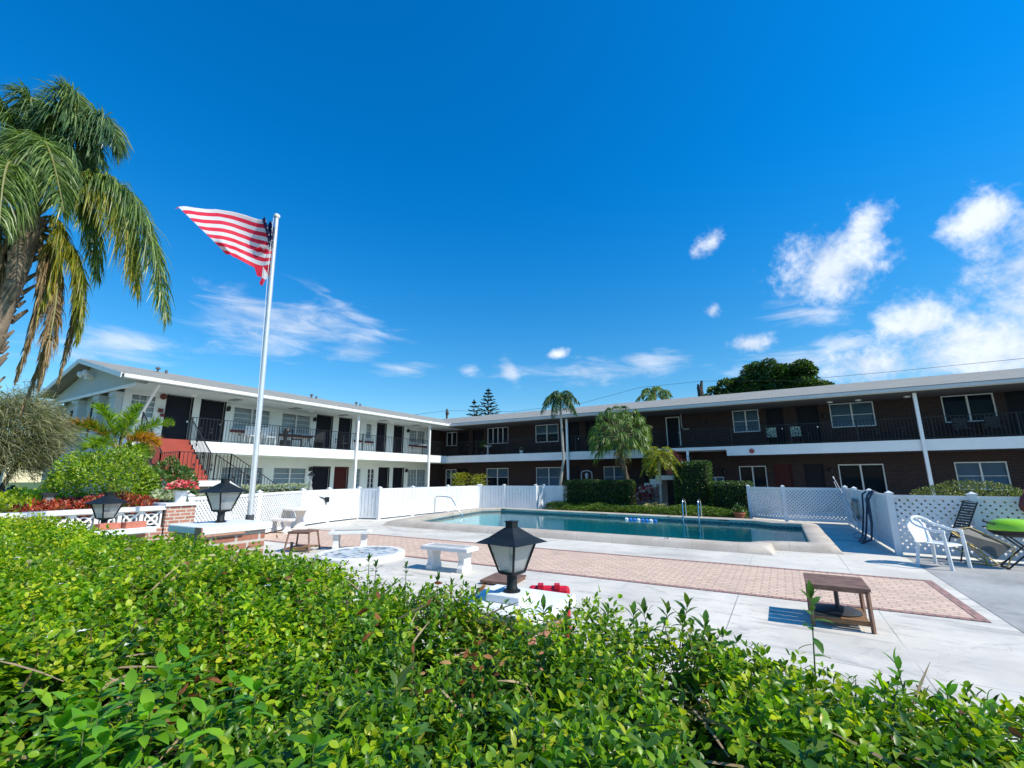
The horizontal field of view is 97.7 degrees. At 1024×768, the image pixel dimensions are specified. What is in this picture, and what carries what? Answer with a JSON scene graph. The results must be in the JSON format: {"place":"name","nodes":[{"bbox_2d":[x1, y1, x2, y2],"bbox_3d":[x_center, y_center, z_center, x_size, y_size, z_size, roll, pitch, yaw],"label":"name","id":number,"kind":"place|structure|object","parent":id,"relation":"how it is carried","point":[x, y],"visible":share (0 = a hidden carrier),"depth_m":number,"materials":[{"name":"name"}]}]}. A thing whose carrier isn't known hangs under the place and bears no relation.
{"place":"outdoors","nodes":[
{"label":"outdoors","id":0,"kind":"place"},
{"bbox_2d":[1,482,39,499],"bbox_3d":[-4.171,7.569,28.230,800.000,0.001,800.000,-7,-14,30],"label":"ground","id":1,"kind":"structure","parent":0,"point":[29,485],"depth_m":130.46,"materials":[{"name":"green plant"}]},
{"bbox_2d":[39,358,462,522],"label":"apartment wing","id":2,"kind":"structure","parent":1,"relation":"on","point":[385,450],"depth_m":20.10,"materials":[{"name":"paint"}]},
{"bbox_2d":[128,393,156,418],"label":"window","id":3,"kind":"structure","parent":2,"relation":"in","point":[149,412],"depth_m":16.59,"materials":[{"name":"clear glass"}]},
{"bbox_2d":[161,394,193,439],"bbox_3d":[-13.006,1.347,17.368,0.122,1.840,0.930,-7,-14,30],"label":"door","id":4,"kind":"structure","parent":2,"relation":"in","point":[178,408],"depth_m":17.41,"materials":[{"name":"black metal"}]},
{"bbox_2d":[196,399,226,441],"bbox_3d":[-12.386,1.560,18.397,0.122,1.840,0.970,-7,-14,30],"label":"door","id":5,"kind":"structure","parent":2,"relation":"in","point":[211,409],"depth_m":18.44,"materials":[{"name":"black metal"}]},
{"bbox_2d":[220,466,263,489],"bbox_3d":[-11.703,4.083,19.260,0.280,1.010,1.800,-7,-14,30],"label":"window","id":6,"kind":"structure","parent":2,"relation":"in","point":[260,469],"depth_m":19.24,"materials":[{"name":"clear glass"}]},
{"bbox_2d":[232,406,270,429],"bbox_3d":[-11.650,1.579,19.894,0.280,0.970,1.650,-7,-14,30],"label":"window","id":7,"kind":"structure","parent":2,"relation":"in","point":[241,414],"depth_m":19.74,"materials":[{"name":"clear glass"}]},
{"bbox_2d":[272,467,306,488],"bbox_3d":[-10.585,4.462,21.117,0.280,1.020,1.700,-7,-14,30],"label":"window","id":8,"kind":"structure","parent":2,"relation":"in","point":[281,475],"depth_m":21.09,"materials":[{"name":"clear glass"}]},
{"bbox_2d":[280,412,310,434],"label":"window","id":9,"kind":"structure","parent":2,"relation":"in","point":[291,420],"depth_m":21.70,"materials":[{"name":"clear glass"}]},
{"bbox_2d":[311,466,330,489],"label":"door","id":10,"kind":"structure","parent":2,"relation":"in","point":[320,481],"depth_m":22.52,"materials":[{"name":"wood"}]},
{"bbox_2d":[315,414,333,448],"bbox_3d":[-9.667,2.495,22.915,0.122,1.840,0.980,-7,-14,30],"label":"door","id":11,"kind":"structure","parent":2,"relation":"in","point":[323,422],"depth_m":23.05,"materials":[{"name":"wood"}]},
{"bbox_2d":[333,467,348,488],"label":"door","id":12,"kind":"structure","parent":2,"relation":"in","point":[340,473],"depth_m":23.54,"materials":[{"name":"wood"}]},
{"bbox_2d":[337,417,351,449],"bbox_3d":[-9.014,2.719,23.999,0.122,1.840,0.850,-7,-14,30],"label":"door","id":13,"kind":"structure","parent":2,"relation":"in","point":[344,424],"depth_m":24.10,"materials":[{"name":"wood"}]},
{"bbox_2d":[376,422,386,451],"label":"door","id":14,"kind":"structure","parent":2,"relation":"in","point":[381,428],"depth_m":26.26,"materials":[{"name":"wood"}]},
{"bbox_2d":[377,467,389,488],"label":"door","id":15,"kind":"structure","parent":2,"relation":"in","point":[383,472],"depth_m":26.07,"materials":[{"name":"wood"}]},
{"bbox_2d":[392,468,403,487],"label":"door","id":16,"kind":"structure","parent":2,"relation":"in","point":[397,472],"depth_m":27.06,"materials":[{"name":"wood"}]},
{"bbox_2d":[393,425,403,452],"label":"door","id":17,"kind":"structure","parent":2,"relation":"in","point":[398,430],"depth_m":27.45,"materials":[{"name":"wood"}]},
{"bbox_2d":[407,469,425,486],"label":"window","id":18,"kind":"structure","parent":2,"relation":"in","point":[416,477],"depth_m":28.46,"materials":[{"name":"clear glass"}]},
{"bbox_2d":[409,429,424,443],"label":"window","id":19,"kind":"structure","parent":2,"relation":"in","point":[413,434],"depth_m":28.88,"materials":[{"name":"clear glass"}]},
{"bbox_2d":[477,388,498,415],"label":"norfolk pine","id":20,"kind":"object","parent":1,"relation":"on","point":[487,393],"visible":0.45,"depth_m":60.46,"materials":[{"name":"green plant"}]},
{"bbox_2d":[635,386,672,401],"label":"roof palm","id":21,"kind":"object","parent":1,"relation":"on","point":[652,396],"visible":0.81,"depth_m":56.95,"materials":[{"name":"green plant"}]},
{"bbox_2d":[440,368,1023,517],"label":"apartment wing","id":22,"kind":"structure","parent":1,"relation":"on","point":[896,436],"depth_m":20.22,"materials":[{"name":"brick"}]},
{"bbox_2d":[458,431,468,455],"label":"door","id":23,"kind":"structure","parent":22,"relation":"in","point":[464,435],"depth_m":30.27,"materials":[{"name":"wood"}]},
{"bbox_2d":[473,430,483,454],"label":"door","id":24,"kind":"structure","parent":22,"relation":"in","point":[478,435],"depth_m":29.70,"materials":[{"name":"wood"}]},
{"bbox_2d":[486,468,507,485],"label":"window","id":25,"kind":"structure","parent":22,"relation":"in","point":[498,476],"depth_m":28.51,"materials":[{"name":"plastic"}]},
{"bbox_2d":[487,427,507,443],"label":"window","id":26,"kind":"structure","parent":22,"relation":"in","point":[499,434],"depth_m":29.03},
{"bbox_2d":[535,424,558,442],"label":"window","id":27,"kind":"structure","parent":22,"relation":"in","point":[549,430],"depth_m":27.27,"materials":[{"name":"glass"}]},
{"bbox_2d":[536,467,560,485],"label":"window","id":28,"kind":"structure","parent":22,"relation":"in","point":[549,476],"depth_m":26.73,"materials":[{"name":"glass"}]},
{"bbox_2d":[568,422,579,451],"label":"door","id":29,"kind":"structure","parent":22,"relation":"in","point":[573,428],"depth_m":26.32,"materials":[{"name":"wood"}]},
{"bbox_2d":[603,466,623,482],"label":"window","id":30,"kind":"structure","parent":22,"relation":"in","point":[610,473],"depth_m":24.79,"materials":[{"name":"glass"}]},
{"bbox_2d":[665,417,680,445],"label":"door","id":31,"kind":"structure","parent":22,"relation":"in","point":[672,423],"depth_m":23.52,"materials":[{"name":"black metal"}]},
{"bbox_2d":[732,409,759,432],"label":"window","id":32,"kind":"structure","parent":22,"relation":"in","point":[742,418],"depth_m":21.91,"materials":[{"name":"glass"}]},
{"bbox_2d":[739,466,769,507],"bbox_3d":[11.548,4.895,21.287,1.150,1.950,0.280,-7,-14,30],"label":"window","id":33,"kind":"structure","parent":22,"relation":"in","point":[756,474],"depth_m":21.30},
{"bbox_2d":[765,408,786,444],"bbox_3d":[12.492,2.052,21.175,0.700,1.800,0.122,-7,-14,30],"label":"door","id":34,"kind":"structure","parent":22,"relation":"in","point":[773,417],"depth_m":21.19,"materials":[{"name":"wood"}]},
{"bbox_2d":[773,464,796,510],"bbox_3d":[12.569,4.755,20.570,0.750,2.080,0.122,-7,-14,30],"label":"door","id":35,"kind":"structure","parent":22,"relation":"in","point":[783,475],"depth_m":20.67,"materials":[{"name":"wood"}]},
{"bbox_2d":[796,405,822,443],"bbox_3d":[13.633,1.910,20.517,0.850,1.800,0.122,-7,-14,30],"label":"door","id":36,"kind":"structure","parent":22,"relation":"in","point":[808,414],"depth_m":20.53,"materials":[{"name":"wood"}]},
{"bbox_2d":[803,464,828,511],"bbox_3d":[13.602,4.626,19.974,0.750,2.080,0.122,-7,-14,30],"label":"door","id":37,"kind":"structure","parent":22,"relation":"in","point":[814,473],"depth_m":20.07,"materials":[{"name":"wood"}]},
{"bbox_2d":[829,401,876,427],"bbox_3d":[15.096,1.381,19.877,1.580,1.080,0.280,-7,-14,30],"label":"window","id":38,"kind":"structure","parent":22,"relation":"in","point":[851,412],"depth_m":19.82,"materials":[{"name":"glass"}]},
{"bbox_2d":[838,464,887,510],"bbox_3d":[15.110,4.444,19.235,1.580,1.960,0.280,-7,-14,30],"label":"window","id":39,"kind":"structure","parent":22,"relation":"in","point":[863,477],"depth_m":19.25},
{"bbox_2d":[952,418,974,437],"bbox_3d":[17.497,1.718,17.343,0.470,0.840,0.460,-7,-14,30],"label":"patio chair","id":40,"kind":"object","parent":22,"relation":"on","point":[961,420],"visible":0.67,"depth_m":17.50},
{"bbox_2d":[940,393,996,422],"bbox_3d":[18.340,0.985,18.007,1.550,1.100,0.280,-7,-14,30],"label":"window","id":41,"kind":"structure","parent":22,"relation":"in","point":[980,404],"depth_m":17.95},
{"bbox_2d":[954,461,1011,489],"bbox_3d":[18.330,3.591,17.474,1.500,1.080,0.280,-7,-14,30],"label":"window","id":42,"kind":"structure","parent":22,"relation":"in","point":[998,471],"depth_m":17.41,"materials":[{"name":"glass"}]},
{"bbox_2d":[983,416,1008,436],"bbox_3d":[18.273,1.621,16.896,0.470,0.840,0.460,-7,-14,30],"label":"patio chair","id":43,"kind":"object","parent":22,"relation":"on","point":[993,423],"visible":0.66,"depth_m":17.06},
{"bbox_2d":[1004,391,1023,435],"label":"door","id":44,"kind":"structure","parent":22,"relation":"in","point":[1014,400],"depth_m":17.23,"materials":[{"name":"black metal"}]},
{"bbox_2d":[702,357,834,395],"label":"shade tree","id":45,"kind":"object","parent":1,"relation":"on","point":[760,376],"visible":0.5,"depth_m":44.79,"materials":[{"name":"green plant"}]},
{"bbox_2d":[140,412,281,521],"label":"staircase","id":46,"kind":"structure","parent":0,"point":[182,451],"depth_m":15.15,"materials":[{"name":"red paint"}]},
{"bbox_2d":[0,0,1023,482],"label":"sky","id":47,"kind":"structure","parent":0,"point":[523,201],"materials":[{"name":"blue"}]},
{"bbox_2d":[529,583,570,644],"bbox_3d":[0.265,1.813,3.086,0.290,0.815,0.075,-1,-12,4],"label":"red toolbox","id":48,"kind":"object","parent":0,"point":[556,587],"visible":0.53,"depth_m":3.13,"materials":[{"name":"plastic"}]},
{"bbox_2d":[226,508,1023,748],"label":"pool deck","id":49,"kind":"structure","parent":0,"point":[986,657],"depth_m":5.16,"materials":[{"name":"concrete"}]},
{"bbox_2d":[0,486,64,512],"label":"shrub","id":50,"kind":"object","parent":49,"relation":"on","point":[15,494],"visible":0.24,"depth_m":8.25,"materials":[{"name":"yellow plant"}]},
{"bbox_2d":[0,377,89,491],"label":"wispy tree","id":51,"kind":"object","parent":49,"relation":"on","point":[38,438],"visible":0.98,"depth_m":9.47,"materials":[{"name":"green plant"}]},
{"bbox_2d":[0,506,165,541],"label":"block wall","id":52,"kind":"structure","parent":49,"relation":"on","point":[121,516],"depth_m":8.32,"materials":[{"name":"white concrete"}]},
{"bbox_2d":[0,490,167,526],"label":"croton hedge","id":53,"kind":"object","parent":49,"relation":"on","point":[76,502],"visible":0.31,"depth_m":8.26,"materials":[{"name":"red plant"}]},
{"bbox_2d":[0,74,175,418],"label":"palm tree","id":54,"kind":"object","parent":49,"relation":"on","point":[40,154],"visible":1,"depth_m":6.44,"materials":[{"name":"plant"}]},
{"bbox_2d":[33,444,161,520],"bbox_3d":[-8.982,2.470,9.766,2.208,2.365,2.142,-7,-14,30],"label":"shrub","id":55,"kind":"object","parent":49,"relation":"on","point":[75,478],"visible":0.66,"depth_m":9.51,"materials":[{"name":"green plant"}]},
{"bbox_2d":[79,526,155,544],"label":"brick pier","id":56,"kind":"structure","parent":49,"relation":"on","point":[140,532],"depth_m":4.96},
{"bbox_2d":[83,492,130,522],"bbox_3d":[-4.549,1.414,5.014,0.304,0.389,0.304,-4,-12,16],"label":"post lantern","id":57,"kind":"object","parent":56,"relation":"on","point":[107,507],"visible":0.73,"depth_m":4.97,"materials":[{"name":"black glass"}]},
{"bbox_2d":[94,522,120,529],"bbox_3d":[-4.392,1.545,4.856,0.100,0.065,0.200,-5,-13,20],"label":"loose brick","id":58,"kind":"object","parent":56,"relation":"on","point":[114,525],"visible":0.74,"depth_m":4.84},
{"bbox_2d":[121,521,146,528],"bbox_3d":[-4.245,1.579,5.022,0.100,0.065,0.200,-6,-13,24],"label":"loose brick","id":59,"kind":"object","parent":56,"relation":"on","point":[132,524],"visible":1,"depth_m":4.98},
{"bbox_2d":[62,400,174,491],"bbox_3d":[-9.816,2.132,11.024,1.783,3.534,2.036,-1,-12,3],"label":"palm","id":60,"kind":"object","parent":49,"relation":"on","point":[121,428],"visible":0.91,"depth_m":11.20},
{"bbox_2d":[138,486,188,515],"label":"shrub","id":61,"kind":"object","parent":49,"relation":"on","point":[163,495],"visible":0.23,"depth_m":9.68,"materials":[{"name":"green plant"}]},
{"bbox_2d":[132,455,200,499],"bbox_3d":[-8.315,2.780,10.742,1.848,2.148,1.367,-7,-14,30],"label":"shrub","id":62,"kind":"object","parent":49,"relation":"on","point":[168,473],"visible":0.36,"depth_m":10.72,"materials":[{"name":"green plant"}]},
{"bbox_2d":[152,501,198,543],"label":"brick pier","id":63,"kind":"structure","parent":49,"relation":"on","point":[177,513],"depth_m":9.04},
{"bbox_2d":[164,479,199,502],"bbox_3d":[-6.900,2.229,9.349,0.596,0.472,0.610,-7,-14,30],"label":"flower pot","id":64,"kind":"object","parent":63,"relation":"on","point":[187,486],"visible":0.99,"depth_m":9.25,"materials":[{"name":"white plastic"}]},
{"bbox_2d":[168,519,272,555],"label":"brick pier","id":65,"kind":"structure","parent":49,"relation":"on","point":[241,533],"depth_m":3.81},
{"bbox_2d":[197,479,249,522],"bbox_3d":[-2.613,1.052,4.042,0.298,0.381,0.298,-5,-13,22],"label":"post lantern","id":66,"kind":"object","parent":65,"relation":"on","point":[223,496],"visible":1,"depth_m":3.99,"materials":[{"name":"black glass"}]},
{"bbox_2d":[245,213,279,519],"bbox_3d":[-4.229,-0.026,7.540,0.227,6.280,0.130,9,-15,-37],"label":"flagpole","id":67,"kind":"object","parent":49,"relation":"on","point":[255,454],"visible":0.79,"depth_m":7.54,"materials":[{"name":"metal"}]},
{"bbox_2d":[176,206,275,285],"bbox_3d":[-4.883,-2.424,7.601,1.471,1.302,0.464,5,-13,-24],"label":"flag","id":68,"kind":"object","parent":67,"relation":"attached to","point":[246,239],"visible":0.99,"depth_m":7.81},
{"bbox_2d":[236,482,309,522],"bbox_3d":[-8.094,4.085,15.179,0.772,1.478,2.409,-7,-14,30],"label":"silver hedge","id":69,"kind":"object","parent":49,"relation":"on","point":[271,486],"visible":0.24,"depth_m":15.16,"materials":[{"name":"green plant"}]},
{"bbox_2d":[283,529,320,552],"bbox_3d":[-4.602,3.448,9.841,0.592,0.433,0.552,-1,-12,2],"label":"side table","id":70,"kind":"object","parent":49,"relation":"on","point":[302,547],"visible":0.94,"depth_m":9.68,"materials":[{"name":"brown wood"}]},
{"bbox_2d":[187,484,479,532],"bbox_3d":[-5.346,4.480,16.744,2.140,1.245,14.677,-5,-13,21],"label":"vinyl fence","id":71,"kind":"object","parent":49,"relation":"on","point":[330,504],"visible":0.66,"depth_m":17.04,"materials":[{"name":"white plastic"}]},
{"bbox_2d":[314,546,404,565],"bbox_3d":[-3.025,3.420,8.957,1.720,0.105,1.720,-7,-14,30],"label":"mosaic circle","id":72,"kind":"object","parent":49,"relation":"on","point":[355,555],"visible":0.92,"depth_m":8.73,"materials":[{"name":"white tile"}]},
{"bbox_2d":[421,543,478,573],"bbox_3d":[-1.088,3.003,7.735,0.980,0.404,0.360,-7,-13,28],"label":"concrete bench","id":73,"kind":"object","parent":49,"relation":"on","point":[464,552],"visible":1,"depth_m":7.65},
{"bbox_2d":[480,572,525,583],"bbox_3d":[-0.127,2.984,6.828,0.520,0.060,0.592,-5,-13,22],"label":"wooden board","id":74,"kind":"object","parent":49,"relation":"on","point":[497,577],"visible":0.81,"depth_m":6.76,"materials":[{"name":"brown wood"}]},
{"bbox_2d":[443,584,575,673],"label":"brick pier","id":75,"kind":"structure","parent":49,"relation":"on","point":[497,595],"depth_m":2.29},
{"bbox_2d":[476,520,547,592],"bbox_3d":[-0.001,0.933,2.435,0.283,0.362,0.283,-10,-15,38],"label":"post lantern","id":76,"kind":"object","parent":75,"relation":"on","point":[511,544],"visible":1,"depth_m":2.39,"materials":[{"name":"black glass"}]},
{"bbox_2d":[0,512,1023,767],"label":"hedge","id":77,"kind":"object","parent":49,"relation":"on","point":[80,604],"visible":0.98,"depth_m":1.39,"materials":[{"name":"green plant"}]},
{"bbox_2d":[13,644,341,767],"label":"leafy shoot","id":78,"kind":"object","parent":77,"relation":"attached to","point":[76,717],"visible":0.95,"depth_m":1.04,"materials":[{"name":"green plant"}]},
{"bbox_2d":[363,553,456,609],"bbox_3d":[-0.551,1.029,2.217,0.628,0.321,0.172,-7,-14,30],"label":"leafy shoot","id":79,"kind":"object","parent":77,"relation":"in","point":[405,564],"visible":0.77,"depth_m":2.25,"materials":[{"name":"green plant"}]},
{"bbox_2d":[368,661,832,767],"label":"leafy shoot","id":80,"kind":"object","parent":77,"relation":"attached to","point":[791,746],"visible":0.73,"depth_m":1.03,"materials":[{"name":"green plant"}]},
{"bbox_2d":[537,592,716,693],"bbox_3d":[0.386,0.925,1.671,0.731,0.312,0.206,-7,-14,30],"label":"leafy shoot","id":81,"kind":"object","parent":77,"relation":"in","point":[706,620],"visible":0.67,"depth_m":1.60,"materials":[{"name":"green plant"}]},
{"bbox_2d":[799,579,832,693],"bbox_3d":[0.953,0.798,1.406,0.096,0.347,0.129,-2,-12,9],"label":"tall sprig","id":82,"kind":"object","parent":77,"relation":"on","point":[814,601],"visible":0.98,"depth_m":1.41,"materials":[{"name":"green plant"}]},
{"bbox_2d":[864,648,1023,754],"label":"leafy shoot","id":83,"kind":"object","parent":77,"relation":"in","point":[950,689],"visible":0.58,"depth_m":1.19,"materials":[{"name":"green plant"}]},
{"bbox_2d":[479,484,567,509],"bbox_3d":[0.713,5.585,22.147,5.088,1.245,0.892,-7,-13,28],"label":"vinyl fence","id":84,"kind":"object","parent":49,"relation":"on","point":[535,496],"visible":0.89,"depth_m":22.00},
{"bbox_2d":[382,508,843,555],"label":"swimming pool","id":85,"kind":"structure","parent":49,"relation":"in","point":[817,539],"depth_m":12.79,"materials":[{"name":"stone"}]},
{"bbox_2d":[427,511,806,541],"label":"pool water","id":86,"kind":"structure","parent":85,"relation":"in","point":[537,520],"depth_m":14.73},
{"bbox_2d":[264,529,991,622],"bbox_3d":[-1.175,3.629,9.755,16.050,0.001,2.300,-7,-14,30],"label":"paver strip","id":87,"kind":"object","parent":49,"relation":"on","point":[908,595],"visible":0.67,"depth_m":7.30,"materials":[{"name":"brick"}]},
{"bbox_2d":[270,518,295,533],"bbox_3d":[-6.922,4.178,13.211,1.344,0.400,0.483,-7,-14,30],"label":"curved bench","id":88,"kind":"object","parent":87,"relation":"on","point":[287,522],"visible":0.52,"depth_m":12.94,"materials":[{"name":"white concrete"}]},
{"bbox_2d":[284,507,316,529],"bbox_3d":[-6.563,4.170,13.836,0.940,0.670,0.940,-7,-14,30],"label":"concrete table","id":89,"kind":"object","parent":87,"relation":"on","point":[300,512],"visible":0.94,"depth_m":13.72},
{"bbox_2d":[328,529,372,548],"bbox_3d":[-3.643,3.506,10.082,0.900,0.404,0.360,2,-12,-9],"label":"concrete bench","id":90,"kind":"object","parent":87,"relation":"on","point":[337,534],"visible":0.83,"depth_m":9.97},
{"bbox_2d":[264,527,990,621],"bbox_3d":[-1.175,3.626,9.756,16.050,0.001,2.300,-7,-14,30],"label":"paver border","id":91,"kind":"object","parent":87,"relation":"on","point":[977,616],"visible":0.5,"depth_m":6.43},
{"bbox_2d":[549,509,749,518],"bbox_3d":[5.721,5.734,19.957,8.950,0.001,5.350,-7,-14,30],"label":"planting bed","id":92,"kind":"object","parent":49,"relation":"on","point":[671,514],"visible":0.17,"depth_m":18.83,"materials":[{"name":"soil"}]},
{"bbox_2d":[540,390,579,509],"bbox_3d":[2.472,3.272,22.517,1.998,5.916,1.781,0,-12,-2],"label":"slender palm","id":93,"kind":"object","parent":92,"relation":"on","point":[566,397],"visible":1,"depth_m":22.55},
{"bbox_2d":[563,479,636,512],"bbox_3d":[4.125,5.250,21.138,3.344,1.527,1.340,-7,-14,30],"label":"clipped hedge","id":94,"kind":"object","parent":92,"relation":"on","point":[602,491],"visible":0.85,"depth_m":20.68,"materials":[{"name":"green plant"}]},
{"bbox_2d":[586,404,652,504],"bbox_3d":[5.114,3.464,21.155,3.312,4.967,3.336,-7,-14,30],"label":"fan palm","id":95,"kind":"object","parent":92,"relation":"on","point":[620,450],"visible":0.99,"depth_m":20.87,"materials":[{"name":"green plant"}]},
{"bbox_2d":[630,484,659,513],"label":"red ti plant","id":96,"kind":"object","parent":92,"relation":"on","point":[645,495],"visible":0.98,"depth_m":19.62,"materials":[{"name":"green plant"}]},
{"bbox_2d":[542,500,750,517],"bbox_3d":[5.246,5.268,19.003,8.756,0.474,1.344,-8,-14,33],"label":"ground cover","id":97,"kind":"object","parent":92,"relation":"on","point":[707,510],"visible":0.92,"depth_m":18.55,"materials":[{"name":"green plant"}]},
{"bbox_2d":[629,450,691,510],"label":"staircase","id":98,"kind":"structure","parent":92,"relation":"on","point":[666,477],"depth_m":20.91,"materials":[{"name":"white paint"}]},
{"bbox_2d":[639,446,682,513],"bbox_3d":[6.417,4.142,19.333,1.809,2.870,1.772,6,-13,-26],"label":"pygmy palm","id":99,"kind":"object","parent":92,"relation":"on","point":[658,455],"visible":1,"depth_m":19.25,"materials":[{"name":"green plant"}]},
{"bbox_2d":[672,460,713,515],"bbox_3d":[7.766,4.415,19.113,1.586,2.328,1.351,-7,-14,30],"label":"clipped hedge","id":100,"kind":"object","parent":92,"relation":"on","point":[695,476],"visible":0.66,"depth_m":18.74,"materials":[{"name":"green plant"}]},
{"bbox_2d":[708,480,756,516],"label":"clipped hedge","id":101,"kind":"object","parent":92,"relation":"on","point":[728,497],"visible":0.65,"depth_m":17.88,"materials":[{"name":"green plant"}]},
{"bbox_2d":[815,591,862,616],"bbox_3d":[3.571,2.349,4.922,0.430,0.289,0.430,-7,-14,30],"label":"umbrella base","id":102,"kind":"object","parent":49,"relation":"on","point":[836,609],"visible":0.94,"depth_m":4.83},
{"bbox_2d":[803,573,876,633],"bbox_3d":[3.571,2.383,4.915,0.560,0.420,0.652,-7,-14,30],"label":"side table","id":103,"kind":"object","parent":49,"relation":"on","point":[858,585],"visible":0.73,"depth_m":4.74,"materials":[{"name":"brown wood"}]},
{"bbox_2d":[746,485,1023,561],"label":"vinyl fence","id":104,"kind":"object","parent":49,"relation":"on","point":[887,527],"visible":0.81,"depth_m":9.14,"materials":[{"name":"plastic"}]},
{"bbox_2d":[858,490,878,543],"bbox_3d":[8.593,3.176,10.799,0.524,1.233,1.216,-7,-14,30],"label":"pool hose","id":105,"kind":"object","parent":104,"relation":"hanging from","point":[868,508],"visible":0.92,"depth_m":10.60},
{"bbox_2d":[905,556,1023,631],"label":"grey slab","id":106,"kind":"structure","parent":49,"relation":"on","point":[998,591],"depth_m":6.60,"materials":[{"name":"concrete"}]},
{"bbox_2d":[906,515,972,570],"bbox_3d":[7.472,2.769,7.872,0.623,0.848,0.606,4,-13,-21],"label":"plastic chair","id":107,"kind":"object","parent":106,"relation":"on","point":[918,529],"visible":1,"depth_m":7.93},
{"bbox_2d":[946,500,977,561],"bbox_3d":[8.370,2.731,8.307,0.623,1.115,0.118,-4,-12,17],"label":"folding chair","id":108,"kind":"object","parent":106,"relation":"on","point":[960,512],"visible":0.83,"depth_m":8.34,"materials":[{"name":"black metal"}]},
{"bbox_2d":[951,527,1018,566],"bbox_3d":[8.450,2.909,8.023,0.919,0.641,0.424,-7,-14,30],"label":"folded lounger","id":109,"kind":"object","parent":106,"relation":"on","point":[989,545],"visible":0.82,"depth_m":7.95,"materials":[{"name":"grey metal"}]},
{"bbox_2d":[982,518,1023,569],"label":"table","id":110,"kind":"object","parent":106,"relation":"on","point":[1007,527],"visible":1,"depth_m":7.60,"materials":[{"name":"plastic"}]},
{"bbox_2d":[903,479,1023,533],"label":"shrub","id":111,"kind":"object","parent":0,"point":[1007,489],"visible":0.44,"depth_m":11.18,"materials":[{"name":"green plant"}]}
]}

